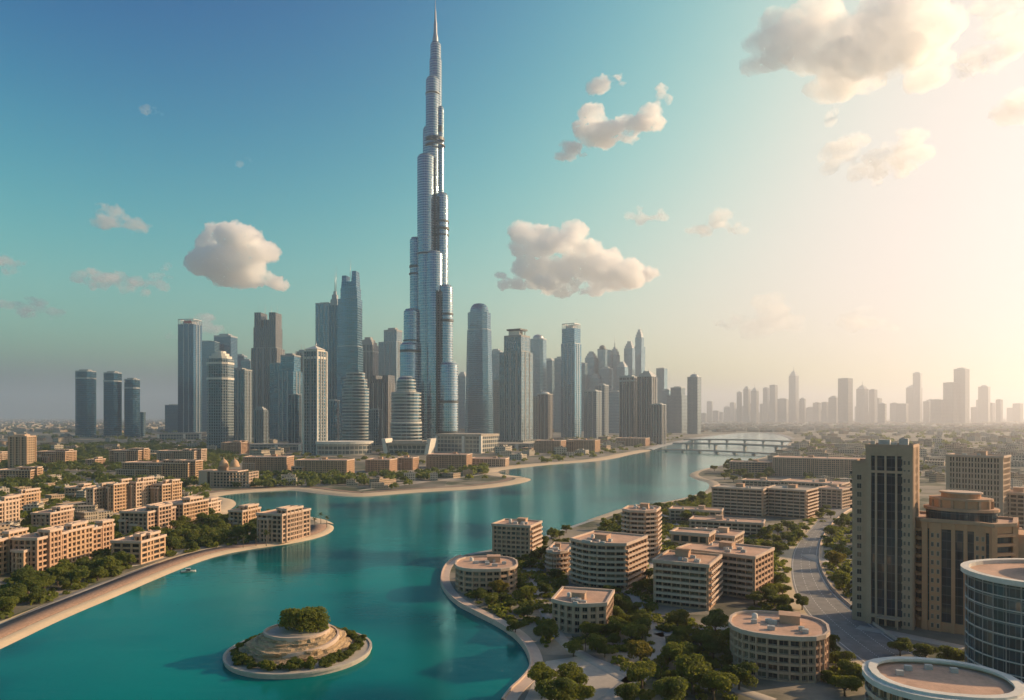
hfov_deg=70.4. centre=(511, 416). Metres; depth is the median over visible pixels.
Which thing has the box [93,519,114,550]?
apartment building
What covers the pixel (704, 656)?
tree
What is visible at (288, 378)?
glass tower
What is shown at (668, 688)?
tree
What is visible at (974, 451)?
building
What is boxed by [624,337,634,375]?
glass tower
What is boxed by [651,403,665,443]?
glass tower
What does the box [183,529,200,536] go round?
tree
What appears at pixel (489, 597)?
tree
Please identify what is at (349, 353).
glass tower
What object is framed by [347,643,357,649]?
shrub
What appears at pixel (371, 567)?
lagoon water
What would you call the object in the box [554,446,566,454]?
building
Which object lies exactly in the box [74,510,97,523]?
building
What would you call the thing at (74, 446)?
building
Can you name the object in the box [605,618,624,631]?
tree
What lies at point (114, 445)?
building
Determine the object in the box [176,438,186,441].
building
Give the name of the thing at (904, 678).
apartment building
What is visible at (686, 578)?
apartment building
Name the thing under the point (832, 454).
building
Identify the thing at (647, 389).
glass tower
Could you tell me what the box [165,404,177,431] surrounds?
glass tower
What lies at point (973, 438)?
building
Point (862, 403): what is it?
tower
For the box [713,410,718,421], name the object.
tower
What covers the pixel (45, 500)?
building
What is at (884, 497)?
residential tower
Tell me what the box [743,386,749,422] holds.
tower
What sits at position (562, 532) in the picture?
tree
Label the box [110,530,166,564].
apartment building
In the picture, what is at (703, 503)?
tree
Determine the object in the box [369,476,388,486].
building
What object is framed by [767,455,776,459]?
building
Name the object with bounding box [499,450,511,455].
building
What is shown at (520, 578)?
tree
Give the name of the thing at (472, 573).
apartment building
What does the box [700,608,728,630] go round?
tree
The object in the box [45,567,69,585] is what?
tree
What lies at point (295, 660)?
shrub
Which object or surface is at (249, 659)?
shrub
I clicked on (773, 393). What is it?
tower
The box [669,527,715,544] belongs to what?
apartment building
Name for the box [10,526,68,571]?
apartment building
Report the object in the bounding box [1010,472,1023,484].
building
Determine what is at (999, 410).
tower
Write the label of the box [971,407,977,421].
tower
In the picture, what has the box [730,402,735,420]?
tower
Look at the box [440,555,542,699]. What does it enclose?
sea wall
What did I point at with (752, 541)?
tree
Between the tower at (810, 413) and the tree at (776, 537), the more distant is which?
the tower at (810, 413)
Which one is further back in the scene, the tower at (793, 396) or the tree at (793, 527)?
the tower at (793, 396)
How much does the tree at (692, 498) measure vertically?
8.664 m
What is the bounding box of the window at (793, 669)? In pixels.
[790,667,798,671]
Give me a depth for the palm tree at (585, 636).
243.14 m
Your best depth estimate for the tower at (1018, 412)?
9701.57 m
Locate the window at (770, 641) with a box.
[768,639,776,644]
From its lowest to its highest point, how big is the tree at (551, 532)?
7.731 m
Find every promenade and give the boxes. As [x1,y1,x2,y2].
[0,524,326,638]
[196,478,511,494]
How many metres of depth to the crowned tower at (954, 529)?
264.27 m
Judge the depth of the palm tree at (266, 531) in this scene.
439.95 m
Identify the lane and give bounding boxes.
[1,563,157,623]
[131,546,204,565]
[277,479,462,484]
[362,472,498,489]
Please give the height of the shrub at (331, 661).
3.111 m
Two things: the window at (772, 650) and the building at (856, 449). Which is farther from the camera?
the building at (856, 449)
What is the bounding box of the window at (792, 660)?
[790,658,798,663]
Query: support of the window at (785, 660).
in the apartment building at (786, 646)
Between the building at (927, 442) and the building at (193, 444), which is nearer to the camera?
the building at (193, 444)
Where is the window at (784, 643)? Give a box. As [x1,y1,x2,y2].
[779,640,787,645]
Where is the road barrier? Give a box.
[818,508,928,657]
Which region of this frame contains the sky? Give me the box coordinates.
[0,0,1023,417]
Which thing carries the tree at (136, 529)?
on the ground
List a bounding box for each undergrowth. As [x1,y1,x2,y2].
[0,482,256,618]
[461,492,864,699]
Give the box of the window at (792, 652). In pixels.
[790,650,798,654]
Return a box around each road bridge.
[657,449,770,454]
[672,442,793,450]
[683,439,792,444]
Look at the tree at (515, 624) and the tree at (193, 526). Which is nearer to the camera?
the tree at (515, 624)
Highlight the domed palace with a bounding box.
[198,457,258,487]
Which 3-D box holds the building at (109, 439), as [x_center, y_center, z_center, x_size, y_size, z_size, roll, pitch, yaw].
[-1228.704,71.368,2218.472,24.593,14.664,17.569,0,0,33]
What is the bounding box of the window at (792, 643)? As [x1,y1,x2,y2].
[790,641,798,646]
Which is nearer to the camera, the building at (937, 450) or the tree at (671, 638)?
the tree at (671, 638)
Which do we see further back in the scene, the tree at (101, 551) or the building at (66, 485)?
the building at (66, 485)
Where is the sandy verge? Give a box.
[776,508,920,667]
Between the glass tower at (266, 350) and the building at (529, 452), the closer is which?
the building at (529, 452)
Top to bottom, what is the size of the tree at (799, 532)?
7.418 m
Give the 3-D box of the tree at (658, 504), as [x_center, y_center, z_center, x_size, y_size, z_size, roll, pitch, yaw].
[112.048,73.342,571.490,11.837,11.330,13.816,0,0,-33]
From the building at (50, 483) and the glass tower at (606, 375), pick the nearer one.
the building at (50, 483)
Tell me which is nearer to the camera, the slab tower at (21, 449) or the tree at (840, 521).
the tree at (840, 521)
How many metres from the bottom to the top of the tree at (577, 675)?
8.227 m
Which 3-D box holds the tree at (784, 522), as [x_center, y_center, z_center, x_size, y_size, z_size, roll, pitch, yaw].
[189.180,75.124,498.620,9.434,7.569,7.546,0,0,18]
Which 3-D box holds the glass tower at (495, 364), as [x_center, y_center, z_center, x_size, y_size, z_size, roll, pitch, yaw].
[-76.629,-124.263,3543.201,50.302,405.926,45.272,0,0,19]
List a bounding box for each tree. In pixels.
[0,583,26,597]
[0,596,18,610]
[10,564,35,580]
[16,572,39,593]
[19,569,50,582]
[21,575,55,590]
[29,585,46,598]
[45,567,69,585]
[52,558,75,570]
[57,576,71,589]
[64,565,90,581]
[74,556,89,566]
[87,558,102,567]
[88,564,95,575]
[90,548,109,556]
[90,566,107,580]
[91,553,104,560]
[93,555,122,575]
[114,551,136,564]
[130,526,144,533]
[149,526,161,530]
[165,529,182,536]
[166,536,178,549]
[169,520,184,526]
[177,515,190,522]
[178,536,186,542]
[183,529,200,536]
[185,541,197,548]
[186,532,199,542]
[189,524,198,529]
[199,525,215,535]
[199,534,213,543]
[202,515,212,522]
[208,507,215,513]
[210,516,223,524]
[211,529,227,540]
[215,521,230,529]
[230,526,248,541]
[243,520,256,530]
[261,529,269,545]
[471,588,486,599]
[481,592,498,602]
[488,579,509,593]
[498,592,506,599]
[504,600,516,607]
[506,619,524,631]
[514,602,533,616]
[516,583,524,588]
[517,574,524,582]
[518,586,536,597]
[521,554,528,558]
[524,558,535,565]
[526,600,534,605]
[527,661,560,686]
[529,550,538,556]
[533,618,559,641]
[534,677,576,699]
[536,546,547,557]
[536,563,544,569]
[537,581,552,593]
[546,527,558,538]
[548,568,561,576]
[556,579,568,586]
[556,661,588,684]
[558,530,564,537]
[561,525,571,529]
[562,639,583,656]
[565,682,595,699]
[578,621,598,633]
[581,634,588,650]
[586,633,607,652]
[593,623,606,632]
[596,642,611,657]
[599,517,611,526]
[599,526,608,530]
[603,585,615,589]
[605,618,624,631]
[607,632,620,644]
[608,615,628,631]
[610,528,621,532]
[611,524,620,531]
[613,514,621,519]
[613,605,622,614]
[614,594,623,606]
[614,683,639,699]
[619,600,633,614]
[620,613,630,620]
[620,660,656,688]
[621,622,647,639]
[626,640,652,661]
[628,609,650,622]
[631,580,646,590]
[633,602,643,607]
[633,618,651,637]
[644,568,652,578]
[645,585,652,591]
[650,502,662,512]
[652,676,688,699]
[660,503,668,508]
[660,641,693,659]
[661,669,677,677]
[667,635,683,642]
[668,609,689,625]
[669,625,691,636]
[670,633,685,639]
[672,653,712,694]
[679,510,692,520]
[688,495,697,501]
[693,511,709,515]
[697,653,706,661]
[698,668,739,699]
[699,494,707,498]
[699,500,707,505]
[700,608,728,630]
[709,659,720,670]
[720,627,729,640]
[721,472,729,479]
[721,661,758,689]
[722,646,732,662]
[723,463,729,468]
[730,475,737,481]
[734,468,746,478]
[741,473,752,477]
[744,538,756,544]
[745,591,762,604]
[747,606,762,609]
[755,472,766,477]
[757,525,773,538]
[760,586,778,598]
[763,534,772,539]
[764,467,774,476]
[764,583,782,591]
[765,542,775,548]
[766,595,778,607]
[772,534,781,540]
[772,542,787,549]
[773,523,783,534]
[773,572,786,583]
[775,583,791,593]
[776,596,794,605]
[776,604,792,611]
[780,520,793,530]
[780,532,796,541]
[790,524,800,530]
[792,529,806,538]
[794,593,808,609]
[801,525,809,529]
[814,511,823,518]
[820,670,838,680]
[823,526,838,536]
[823,537,832,543]
[824,550,846,566]
[825,511,835,515]
[829,634,840,651]
[829,650,855,668]
[830,675,862,696]
[831,570,850,590]
[832,517,846,525]
[832,542,846,552]
[836,659,864,681]
[837,565,851,572]
[839,513,848,517]
[844,579,851,590]
[887,637,913,655]
[912,643,939,657]
[936,645,964,660]
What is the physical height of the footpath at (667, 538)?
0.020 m
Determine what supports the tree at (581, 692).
on the plaza
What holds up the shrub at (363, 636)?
on the round island
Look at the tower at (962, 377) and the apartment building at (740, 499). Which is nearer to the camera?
the apartment building at (740, 499)
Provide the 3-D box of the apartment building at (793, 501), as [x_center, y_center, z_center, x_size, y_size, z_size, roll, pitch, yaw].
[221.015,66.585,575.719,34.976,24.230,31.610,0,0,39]
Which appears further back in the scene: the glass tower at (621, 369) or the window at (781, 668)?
the glass tower at (621, 369)
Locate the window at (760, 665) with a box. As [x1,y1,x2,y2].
[758,663,765,668]
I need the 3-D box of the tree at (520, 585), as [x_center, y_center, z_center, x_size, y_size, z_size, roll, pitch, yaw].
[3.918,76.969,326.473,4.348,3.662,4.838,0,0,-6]
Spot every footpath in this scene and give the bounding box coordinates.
[527,570,543,596]
[534,597,636,682]
[568,571,665,699]
[654,626,729,636]
[662,514,678,543]
[731,684,775,699]
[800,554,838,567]
[855,625,964,649]
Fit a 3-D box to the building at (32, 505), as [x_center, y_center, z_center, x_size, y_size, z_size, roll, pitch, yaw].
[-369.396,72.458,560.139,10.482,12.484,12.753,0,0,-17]
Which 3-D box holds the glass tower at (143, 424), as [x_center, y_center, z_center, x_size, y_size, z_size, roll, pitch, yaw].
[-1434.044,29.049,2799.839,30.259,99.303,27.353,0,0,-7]
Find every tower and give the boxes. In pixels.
[8,434,35,467]
[67,369,96,437]
[97,371,121,437]
[124,378,139,436]
[140,412,145,436]
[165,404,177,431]
[169,319,206,435]
[202,340,219,431]
[206,351,233,448]
[214,326,237,367]
[234,368,251,442]
[237,354,246,367]
[241,359,250,369]
[251,308,284,436]
[254,407,267,442]
[270,363,279,438]
[274,353,302,440]
[289,393,301,442]
[295,347,304,371]
[303,341,327,454]
[315,302,329,399]
[328,399,339,440]
[329,289,337,398]
[337,263,362,440]
[342,372,368,440]
[362,337,378,387]
[369,375,395,438]
[369,408,381,444]
[378,328,401,390]
[391,376,421,439]
[400,0,458,449]
[458,372,465,428]
[465,303,492,432]
[492,349,502,385]
[493,380,498,437]
[498,328,536,442]
[530,334,546,395]
[533,396,538,438]
[537,390,552,438]
[546,358,553,427]
[554,357,560,431]
[561,323,580,437]
[581,362,587,390]
[581,376,583,430]
[584,389,601,437]
[585,351,596,389]
[590,374,600,389]
[595,384,608,435]
[597,345,606,373]
[599,367,612,390]
[607,350,612,367]
[609,391,618,432]
[612,342,619,390]
[616,362,627,390]
[619,375,636,436]
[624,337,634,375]
[634,323,644,376]
[637,371,657,438]
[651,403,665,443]
[656,368,666,402]
[662,389,670,403]
[666,386,686,432]
[687,373,700,433]
[701,413,706,421]
[707,401,712,420]
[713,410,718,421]
[719,412,722,420]
[724,406,729,421]
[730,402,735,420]
[737,391,741,422]
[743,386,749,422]
[751,387,758,422]
[760,403,762,421]
[763,387,768,421]
[769,385,777,421]
[777,398,787,422]
[789,368,798,421]
[799,397,805,422]
[807,407,812,421]
[813,402,820,421]
[821,402,827,421]
[828,396,837,422]
[838,378,852,423]
[850,437,918,629]
[856,382,867,422]
[869,389,876,422]
[877,398,881,420]
[878,403,886,423]
[890,402,898,421]
[896,403,907,421]
[906,385,912,420]
[913,372,921,422]
[915,490,1023,634]
[923,401,929,422]
[930,399,942,422]
[943,382,956,423]
[954,368,969,423]
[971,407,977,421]
[978,385,989,422]
[990,403,994,420]
[996,399,1002,421]
[1007,408,1012,421]
[1013,403,1022,421]
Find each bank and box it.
[467,519,593,554]
[589,441,793,519]
[646,432,794,449]
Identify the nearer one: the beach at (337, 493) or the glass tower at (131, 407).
the beach at (337, 493)
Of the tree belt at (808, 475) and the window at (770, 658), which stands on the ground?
the tree belt at (808, 475)
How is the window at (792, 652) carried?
in the apartment building at (786, 646)
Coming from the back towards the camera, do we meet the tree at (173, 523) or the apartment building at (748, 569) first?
the tree at (173, 523)
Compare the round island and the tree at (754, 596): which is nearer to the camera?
the round island
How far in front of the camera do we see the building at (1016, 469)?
1004.96 m
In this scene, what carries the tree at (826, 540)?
on the ground
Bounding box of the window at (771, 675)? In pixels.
[768,673,776,678]
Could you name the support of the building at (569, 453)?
on the ground
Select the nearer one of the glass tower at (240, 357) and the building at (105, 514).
the building at (105, 514)
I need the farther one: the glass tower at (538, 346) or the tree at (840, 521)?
the glass tower at (538, 346)
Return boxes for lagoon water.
[0,433,790,699]
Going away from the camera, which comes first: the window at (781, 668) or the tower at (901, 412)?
the window at (781, 668)
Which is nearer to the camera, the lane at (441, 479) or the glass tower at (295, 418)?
the lane at (441, 479)
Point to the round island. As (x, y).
(276, 644)
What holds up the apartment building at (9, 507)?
on the ground
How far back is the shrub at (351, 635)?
253.50 m
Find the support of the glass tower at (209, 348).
on the ground
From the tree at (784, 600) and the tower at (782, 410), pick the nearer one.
the tree at (784, 600)
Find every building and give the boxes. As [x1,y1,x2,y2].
[0,451,7,461]
[0,466,43,479]
[0,486,9,492]
[0,488,40,509]
[0,495,20,522]
[0,521,19,525]
[0,524,22,535]
[0,527,29,574]
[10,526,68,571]
[12,486,30,489]
[23,501,43,517]
[30,504,74,527]
[36,449,76,463]
[40,442,55,444]
[40,498,48,503]
[42,482,54,485]
[45,493,64,499]
[46,474,60,481]
[51,443,62,448]
[53,438,74,441]
[55,484,74,492]
[56,501,85,505]
[62,520,94,562]
[64,445,77,447]
[64,483,95,497]
[72,504,103,510]
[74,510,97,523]
[76,489,85,498]
[84,457,105,465]
[85,482,114,509]
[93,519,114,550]
[96,445,111,448]
[97,510,119,519]
[104,447,124,450]
[105,437,114,441]
[105,444,121,447]
[106,478,131,512]
[108,448,149,464]
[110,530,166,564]
[115,459,202,479]
[118,502,175,533]
[129,476,156,508]
[147,474,163,478]
[150,479,182,503]
[157,448,206,461]
[164,495,208,521]
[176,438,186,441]
[182,490,188,496]
[187,442,199,447]
[207,444,216,449]
[208,497,221,512]
[221,440,249,453]
[228,503,260,527]
[241,454,293,471]
[249,449,270,455]
[256,505,310,542]
[269,447,283,451]
[270,450,285,454]
[280,447,289,451]
[281,473,295,479]
[285,476,296,485]
[291,457,354,475]
[346,478,358,485]
[365,457,396,471]
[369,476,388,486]
[370,482,387,488]
[372,445,382,450]
[396,455,418,469]
[404,471,414,480]
[426,452,471,467]
[430,472,437,480]
[440,472,460,477]
[455,554,517,592]
[462,469,472,475]
[472,456,508,466]
[491,517,542,558]
[495,445,510,453]
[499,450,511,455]
[509,453,526,459]
[521,449,534,455]
[534,439,565,452]
[545,542,570,572]
[551,586,614,634]
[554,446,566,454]
[563,452,578,455]
[566,438,599,451]
[569,530,648,589]
[575,449,588,454]
[600,445,610,448]
[604,441,612,448]
[613,443,622,447]
[615,437,649,445]
[621,503,661,557]
[652,548,722,610]
[669,505,723,520]
[676,540,774,599]
[686,526,744,543]
[689,515,765,536]
[711,483,769,517]
[729,459,771,473]
[729,610,829,683]
[741,477,783,485]
[762,484,818,518]
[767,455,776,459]
[771,453,793,455]
[772,455,864,477]
[776,449,798,452]
[779,478,850,486]
[783,450,799,455]
[791,442,807,449]
[804,452,822,455]
[805,435,817,438]
[807,446,817,450]
[809,449,826,452]
[816,475,833,479]
[817,444,833,446]
[818,452,849,456]
[818,484,851,508]
[821,436,834,438]
[822,448,832,452]
[825,439,846,442]
[831,477,851,480]
[837,444,854,446]
[837,447,862,453]
[839,431,848,433]
[839,449,854,453]
[844,454,861,456]
[845,443,864,446]
[862,656,1023,699]
[919,447,926,456]
[923,439,931,446]
[923,456,945,461]
[923,463,932,469]
[925,460,944,465]
[925,470,938,476]
[926,430,933,434]
[929,458,944,459]
[929,473,944,481]
[931,452,945,456]
[932,437,942,442]
[932,448,942,452]
[932,467,941,472]
[934,443,943,446]
[944,443,966,449]
[945,451,1010,516]
[953,447,972,452]
[961,558,1023,682]
[967,436,979,440]
[969,433,980,437]
[973,449,988,453]
[980,446,997,449]
[981,437,991,440]
[986,439,998,441]
[988,444,1004,448]
[989,451,1012,455]
[998,435,1009,440]
[999,447,1011,451]
[1000,438,1011,443]
[1006,449,1023,451]
[1007,442,1022,448]
[1007,487,1023,529]
[1008,451,1023,455]
[1010,460,1023,466]
[1010,468,1023,472]
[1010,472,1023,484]
[1010,478,1022,485]
[1011,456,1023,460]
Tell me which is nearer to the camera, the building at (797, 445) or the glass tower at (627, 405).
the building at (797, 445)
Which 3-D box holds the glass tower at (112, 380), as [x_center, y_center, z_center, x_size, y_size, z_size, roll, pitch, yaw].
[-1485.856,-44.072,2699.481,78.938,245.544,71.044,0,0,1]
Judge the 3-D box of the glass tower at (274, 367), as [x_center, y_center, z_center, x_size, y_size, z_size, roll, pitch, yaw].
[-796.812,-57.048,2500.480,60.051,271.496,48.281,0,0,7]
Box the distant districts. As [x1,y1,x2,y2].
[0,417,1023,431]
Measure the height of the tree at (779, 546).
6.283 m
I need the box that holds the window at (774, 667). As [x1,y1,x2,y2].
[768,664,776,669]
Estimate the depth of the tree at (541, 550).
402.33 m
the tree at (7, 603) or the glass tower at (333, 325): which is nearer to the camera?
the tree at (7, 603)
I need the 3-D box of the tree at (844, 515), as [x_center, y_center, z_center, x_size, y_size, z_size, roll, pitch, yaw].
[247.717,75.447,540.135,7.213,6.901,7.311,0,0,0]
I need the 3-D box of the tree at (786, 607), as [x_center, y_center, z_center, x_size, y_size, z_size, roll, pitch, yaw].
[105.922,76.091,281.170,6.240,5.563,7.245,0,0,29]
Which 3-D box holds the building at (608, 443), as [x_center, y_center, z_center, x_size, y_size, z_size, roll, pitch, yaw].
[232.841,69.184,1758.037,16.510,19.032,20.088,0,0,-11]
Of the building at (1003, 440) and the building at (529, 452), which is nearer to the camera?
the building at (529, 452)
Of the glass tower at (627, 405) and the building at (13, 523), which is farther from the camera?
the glass tower at (627, 405)
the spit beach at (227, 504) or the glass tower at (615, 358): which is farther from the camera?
the glass tower at (615, 358)
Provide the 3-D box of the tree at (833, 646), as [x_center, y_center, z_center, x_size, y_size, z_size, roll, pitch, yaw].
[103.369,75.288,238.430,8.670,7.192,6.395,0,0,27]
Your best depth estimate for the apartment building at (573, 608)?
264.85 m
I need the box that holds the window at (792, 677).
[790,675,798,680]
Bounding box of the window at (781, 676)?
[779,674,787,679]
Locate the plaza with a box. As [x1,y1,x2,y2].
[525,657,626,699]
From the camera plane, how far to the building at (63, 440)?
2188.03 m
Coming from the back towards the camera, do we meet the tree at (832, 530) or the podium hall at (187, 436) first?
the podium hall at (187, 436)
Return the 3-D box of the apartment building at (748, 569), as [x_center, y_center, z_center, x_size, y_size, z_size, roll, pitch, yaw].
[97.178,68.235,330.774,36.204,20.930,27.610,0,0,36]
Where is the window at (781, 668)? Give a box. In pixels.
[779,666,787,670]
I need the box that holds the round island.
[223,624,371,678]
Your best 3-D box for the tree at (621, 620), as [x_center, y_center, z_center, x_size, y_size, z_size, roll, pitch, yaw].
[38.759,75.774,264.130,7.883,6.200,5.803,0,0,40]
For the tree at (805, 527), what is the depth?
489.83 m
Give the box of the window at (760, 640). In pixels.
[758,638,765,643]
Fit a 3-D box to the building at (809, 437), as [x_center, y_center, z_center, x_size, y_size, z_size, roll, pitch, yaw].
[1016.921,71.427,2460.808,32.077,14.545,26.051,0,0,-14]
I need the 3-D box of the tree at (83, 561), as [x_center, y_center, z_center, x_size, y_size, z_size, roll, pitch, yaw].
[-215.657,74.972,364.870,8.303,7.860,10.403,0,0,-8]
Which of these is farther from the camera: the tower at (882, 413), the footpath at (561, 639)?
the tower at (882, 413)
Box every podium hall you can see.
[157,433,206,439]
[250,443,302,450]
[315,441,373,454]
[381,438,435,454]
[435,433,498,452]
[498,442,533,449]
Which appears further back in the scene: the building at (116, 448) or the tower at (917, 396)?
the tower at (917, 396)
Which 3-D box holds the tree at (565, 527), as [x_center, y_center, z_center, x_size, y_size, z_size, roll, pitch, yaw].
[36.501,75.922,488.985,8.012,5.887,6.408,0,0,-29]
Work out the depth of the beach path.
387.32 m
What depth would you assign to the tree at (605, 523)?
500.10 m
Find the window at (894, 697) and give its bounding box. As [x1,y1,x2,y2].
[892,694,898,699]
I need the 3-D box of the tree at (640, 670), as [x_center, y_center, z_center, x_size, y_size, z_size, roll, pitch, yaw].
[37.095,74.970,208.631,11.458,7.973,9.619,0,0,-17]
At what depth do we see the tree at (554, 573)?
349.20 m
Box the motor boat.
[180,568,195,572]
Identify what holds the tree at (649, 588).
on the ground
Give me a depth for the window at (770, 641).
216.56 m
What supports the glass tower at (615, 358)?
on the ground
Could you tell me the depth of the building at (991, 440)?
2183.37 m
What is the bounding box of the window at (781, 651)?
[779,649,787,653]
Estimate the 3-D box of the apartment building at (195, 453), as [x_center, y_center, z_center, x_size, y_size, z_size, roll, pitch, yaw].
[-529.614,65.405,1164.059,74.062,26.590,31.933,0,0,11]
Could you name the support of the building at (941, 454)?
on the ground
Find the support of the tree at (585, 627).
on the ground
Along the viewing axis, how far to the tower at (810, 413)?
9990.49 m
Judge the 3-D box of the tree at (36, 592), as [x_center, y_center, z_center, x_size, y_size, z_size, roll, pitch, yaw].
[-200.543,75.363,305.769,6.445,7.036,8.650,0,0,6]
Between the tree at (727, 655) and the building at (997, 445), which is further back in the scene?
the building at (997, 445)
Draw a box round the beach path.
[0,541,254,623]
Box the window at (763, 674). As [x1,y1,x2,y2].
[758,671,765,676]
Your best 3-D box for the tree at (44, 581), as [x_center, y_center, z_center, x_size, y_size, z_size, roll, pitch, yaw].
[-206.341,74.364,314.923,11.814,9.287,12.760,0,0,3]
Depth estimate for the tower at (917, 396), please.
8934.43 m
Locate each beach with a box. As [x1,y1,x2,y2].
[0,524,333,648]
[209,478,530,496]
[209,495,332,523]
[479,450,651,477]
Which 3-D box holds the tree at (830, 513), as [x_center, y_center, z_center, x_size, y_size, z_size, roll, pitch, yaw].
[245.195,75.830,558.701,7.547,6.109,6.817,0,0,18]
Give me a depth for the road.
299.82 m
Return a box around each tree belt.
[0,423,1023,443]
[0,440,489,532]
[127,432,682,487]
[782,440,1017,491]
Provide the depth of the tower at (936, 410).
7283.26 m
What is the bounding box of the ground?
[0,418,1023,699]
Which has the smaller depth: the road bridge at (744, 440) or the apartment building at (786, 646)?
the apartment building at (786, 646)
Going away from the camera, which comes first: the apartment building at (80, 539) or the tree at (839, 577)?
the tree at (839, 577)
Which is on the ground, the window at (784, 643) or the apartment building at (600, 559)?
the apartment building at (600, 559)
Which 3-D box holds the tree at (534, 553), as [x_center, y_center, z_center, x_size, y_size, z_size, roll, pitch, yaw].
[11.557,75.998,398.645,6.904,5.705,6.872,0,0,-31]
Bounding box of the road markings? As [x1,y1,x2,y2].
[793,511,911,661]
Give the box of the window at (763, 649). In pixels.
[758,646,765,651]
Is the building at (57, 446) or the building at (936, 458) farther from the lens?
the building at (57, 446)
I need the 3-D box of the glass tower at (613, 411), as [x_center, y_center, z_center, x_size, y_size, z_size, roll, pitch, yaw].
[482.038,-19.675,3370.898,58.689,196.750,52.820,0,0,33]
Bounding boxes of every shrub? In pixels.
[231,650,241,655]
[233,654,247,664]
[235,642,244,647]
[243,656,254,664]
[247,661,256,668]
[261,659,276,670]
[283,660,295,669]
[289,656,303,668]
[302,656,316,669]
[318,657,328,666]
[325,654,335,666]
[326,652,338,659]
[336,649,345,661]
[343,650,353,656]
[347,631,357,639]
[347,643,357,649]
[354,637,363,643]
[355,634,366,640]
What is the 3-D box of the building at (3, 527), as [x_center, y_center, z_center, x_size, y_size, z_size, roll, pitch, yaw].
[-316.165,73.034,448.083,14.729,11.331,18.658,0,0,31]
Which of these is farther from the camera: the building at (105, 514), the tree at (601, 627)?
the building at (105, 514)
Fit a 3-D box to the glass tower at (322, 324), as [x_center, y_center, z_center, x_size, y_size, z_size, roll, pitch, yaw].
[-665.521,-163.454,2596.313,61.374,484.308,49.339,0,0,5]
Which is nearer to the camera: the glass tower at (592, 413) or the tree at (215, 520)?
the tree at (215, 520)
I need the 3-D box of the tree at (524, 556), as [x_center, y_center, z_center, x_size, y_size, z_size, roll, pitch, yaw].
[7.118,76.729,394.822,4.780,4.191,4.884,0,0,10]
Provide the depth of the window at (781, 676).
215.46 m
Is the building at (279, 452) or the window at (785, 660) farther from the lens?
the building at (279, 452)
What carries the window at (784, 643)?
in the apartment building at (786, 646)
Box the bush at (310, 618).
[278,606,330,632]
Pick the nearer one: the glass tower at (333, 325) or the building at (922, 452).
the building at (922, 452)
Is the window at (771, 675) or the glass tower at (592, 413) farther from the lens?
the glass tower at (592, 413)
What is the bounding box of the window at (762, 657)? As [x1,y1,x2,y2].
[758,654,765,659]
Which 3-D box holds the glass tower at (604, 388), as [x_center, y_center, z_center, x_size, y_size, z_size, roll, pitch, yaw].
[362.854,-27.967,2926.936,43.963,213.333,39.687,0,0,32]
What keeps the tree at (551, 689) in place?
on the plaza
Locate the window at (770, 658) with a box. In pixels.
[768,656,776,661]
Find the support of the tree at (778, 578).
on the ground
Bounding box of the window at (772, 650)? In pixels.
[768,647,776,652]
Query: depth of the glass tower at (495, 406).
2572.71 m
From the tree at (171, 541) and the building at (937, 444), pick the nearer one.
the tree at (171, 541)
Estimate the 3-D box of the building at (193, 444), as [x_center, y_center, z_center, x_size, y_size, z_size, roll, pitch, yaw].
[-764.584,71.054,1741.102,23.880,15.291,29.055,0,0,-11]
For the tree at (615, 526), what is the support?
on the ground
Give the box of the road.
[791,507,917,662]
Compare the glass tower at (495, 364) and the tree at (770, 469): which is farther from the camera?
the glass tower at (495, 364)
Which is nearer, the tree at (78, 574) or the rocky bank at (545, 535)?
the tree at (78, 574)
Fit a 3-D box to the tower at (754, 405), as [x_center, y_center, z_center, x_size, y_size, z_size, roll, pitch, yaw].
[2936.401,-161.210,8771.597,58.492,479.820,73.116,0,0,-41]
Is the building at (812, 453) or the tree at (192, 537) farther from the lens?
the building at (812, 453)
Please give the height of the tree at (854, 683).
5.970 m
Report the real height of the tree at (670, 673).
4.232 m
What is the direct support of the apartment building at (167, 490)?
on the ground
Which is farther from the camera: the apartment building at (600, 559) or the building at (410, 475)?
the building at (410, 475)
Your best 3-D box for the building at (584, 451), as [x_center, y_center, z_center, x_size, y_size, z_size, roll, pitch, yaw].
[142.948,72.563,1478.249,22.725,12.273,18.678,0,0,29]
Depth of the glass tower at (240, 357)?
3823.12 m
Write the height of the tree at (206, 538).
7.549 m
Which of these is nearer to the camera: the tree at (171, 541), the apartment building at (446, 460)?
the tree at (171, 541)
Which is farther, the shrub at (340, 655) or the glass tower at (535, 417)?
the glass tower at (535, 417)
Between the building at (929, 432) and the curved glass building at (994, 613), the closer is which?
the curved glass building at (994, 613)
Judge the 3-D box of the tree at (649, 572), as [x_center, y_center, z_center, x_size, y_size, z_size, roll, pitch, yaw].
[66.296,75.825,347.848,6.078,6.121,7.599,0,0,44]
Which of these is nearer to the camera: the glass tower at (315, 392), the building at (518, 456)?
the building at (518, 456)
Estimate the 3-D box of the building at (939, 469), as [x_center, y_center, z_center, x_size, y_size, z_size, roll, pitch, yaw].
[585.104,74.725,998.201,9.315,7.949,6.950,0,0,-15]
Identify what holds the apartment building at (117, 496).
on the ground
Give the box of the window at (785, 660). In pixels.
[779,657,787,662]
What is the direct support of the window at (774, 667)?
in the apartment building at (786, 646)
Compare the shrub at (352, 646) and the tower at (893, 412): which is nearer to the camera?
the shrub at (352, 646)
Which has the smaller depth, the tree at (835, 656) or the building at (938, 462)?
the tree at (835, 656)
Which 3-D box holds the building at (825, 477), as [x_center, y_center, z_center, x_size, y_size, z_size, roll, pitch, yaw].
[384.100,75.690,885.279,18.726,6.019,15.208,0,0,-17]
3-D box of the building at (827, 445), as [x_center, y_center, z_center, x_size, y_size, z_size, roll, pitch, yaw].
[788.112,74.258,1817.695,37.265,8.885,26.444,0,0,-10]
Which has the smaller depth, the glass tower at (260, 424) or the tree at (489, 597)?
the tree at (489, 597)
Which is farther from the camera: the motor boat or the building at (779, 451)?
the building at (779, 451)

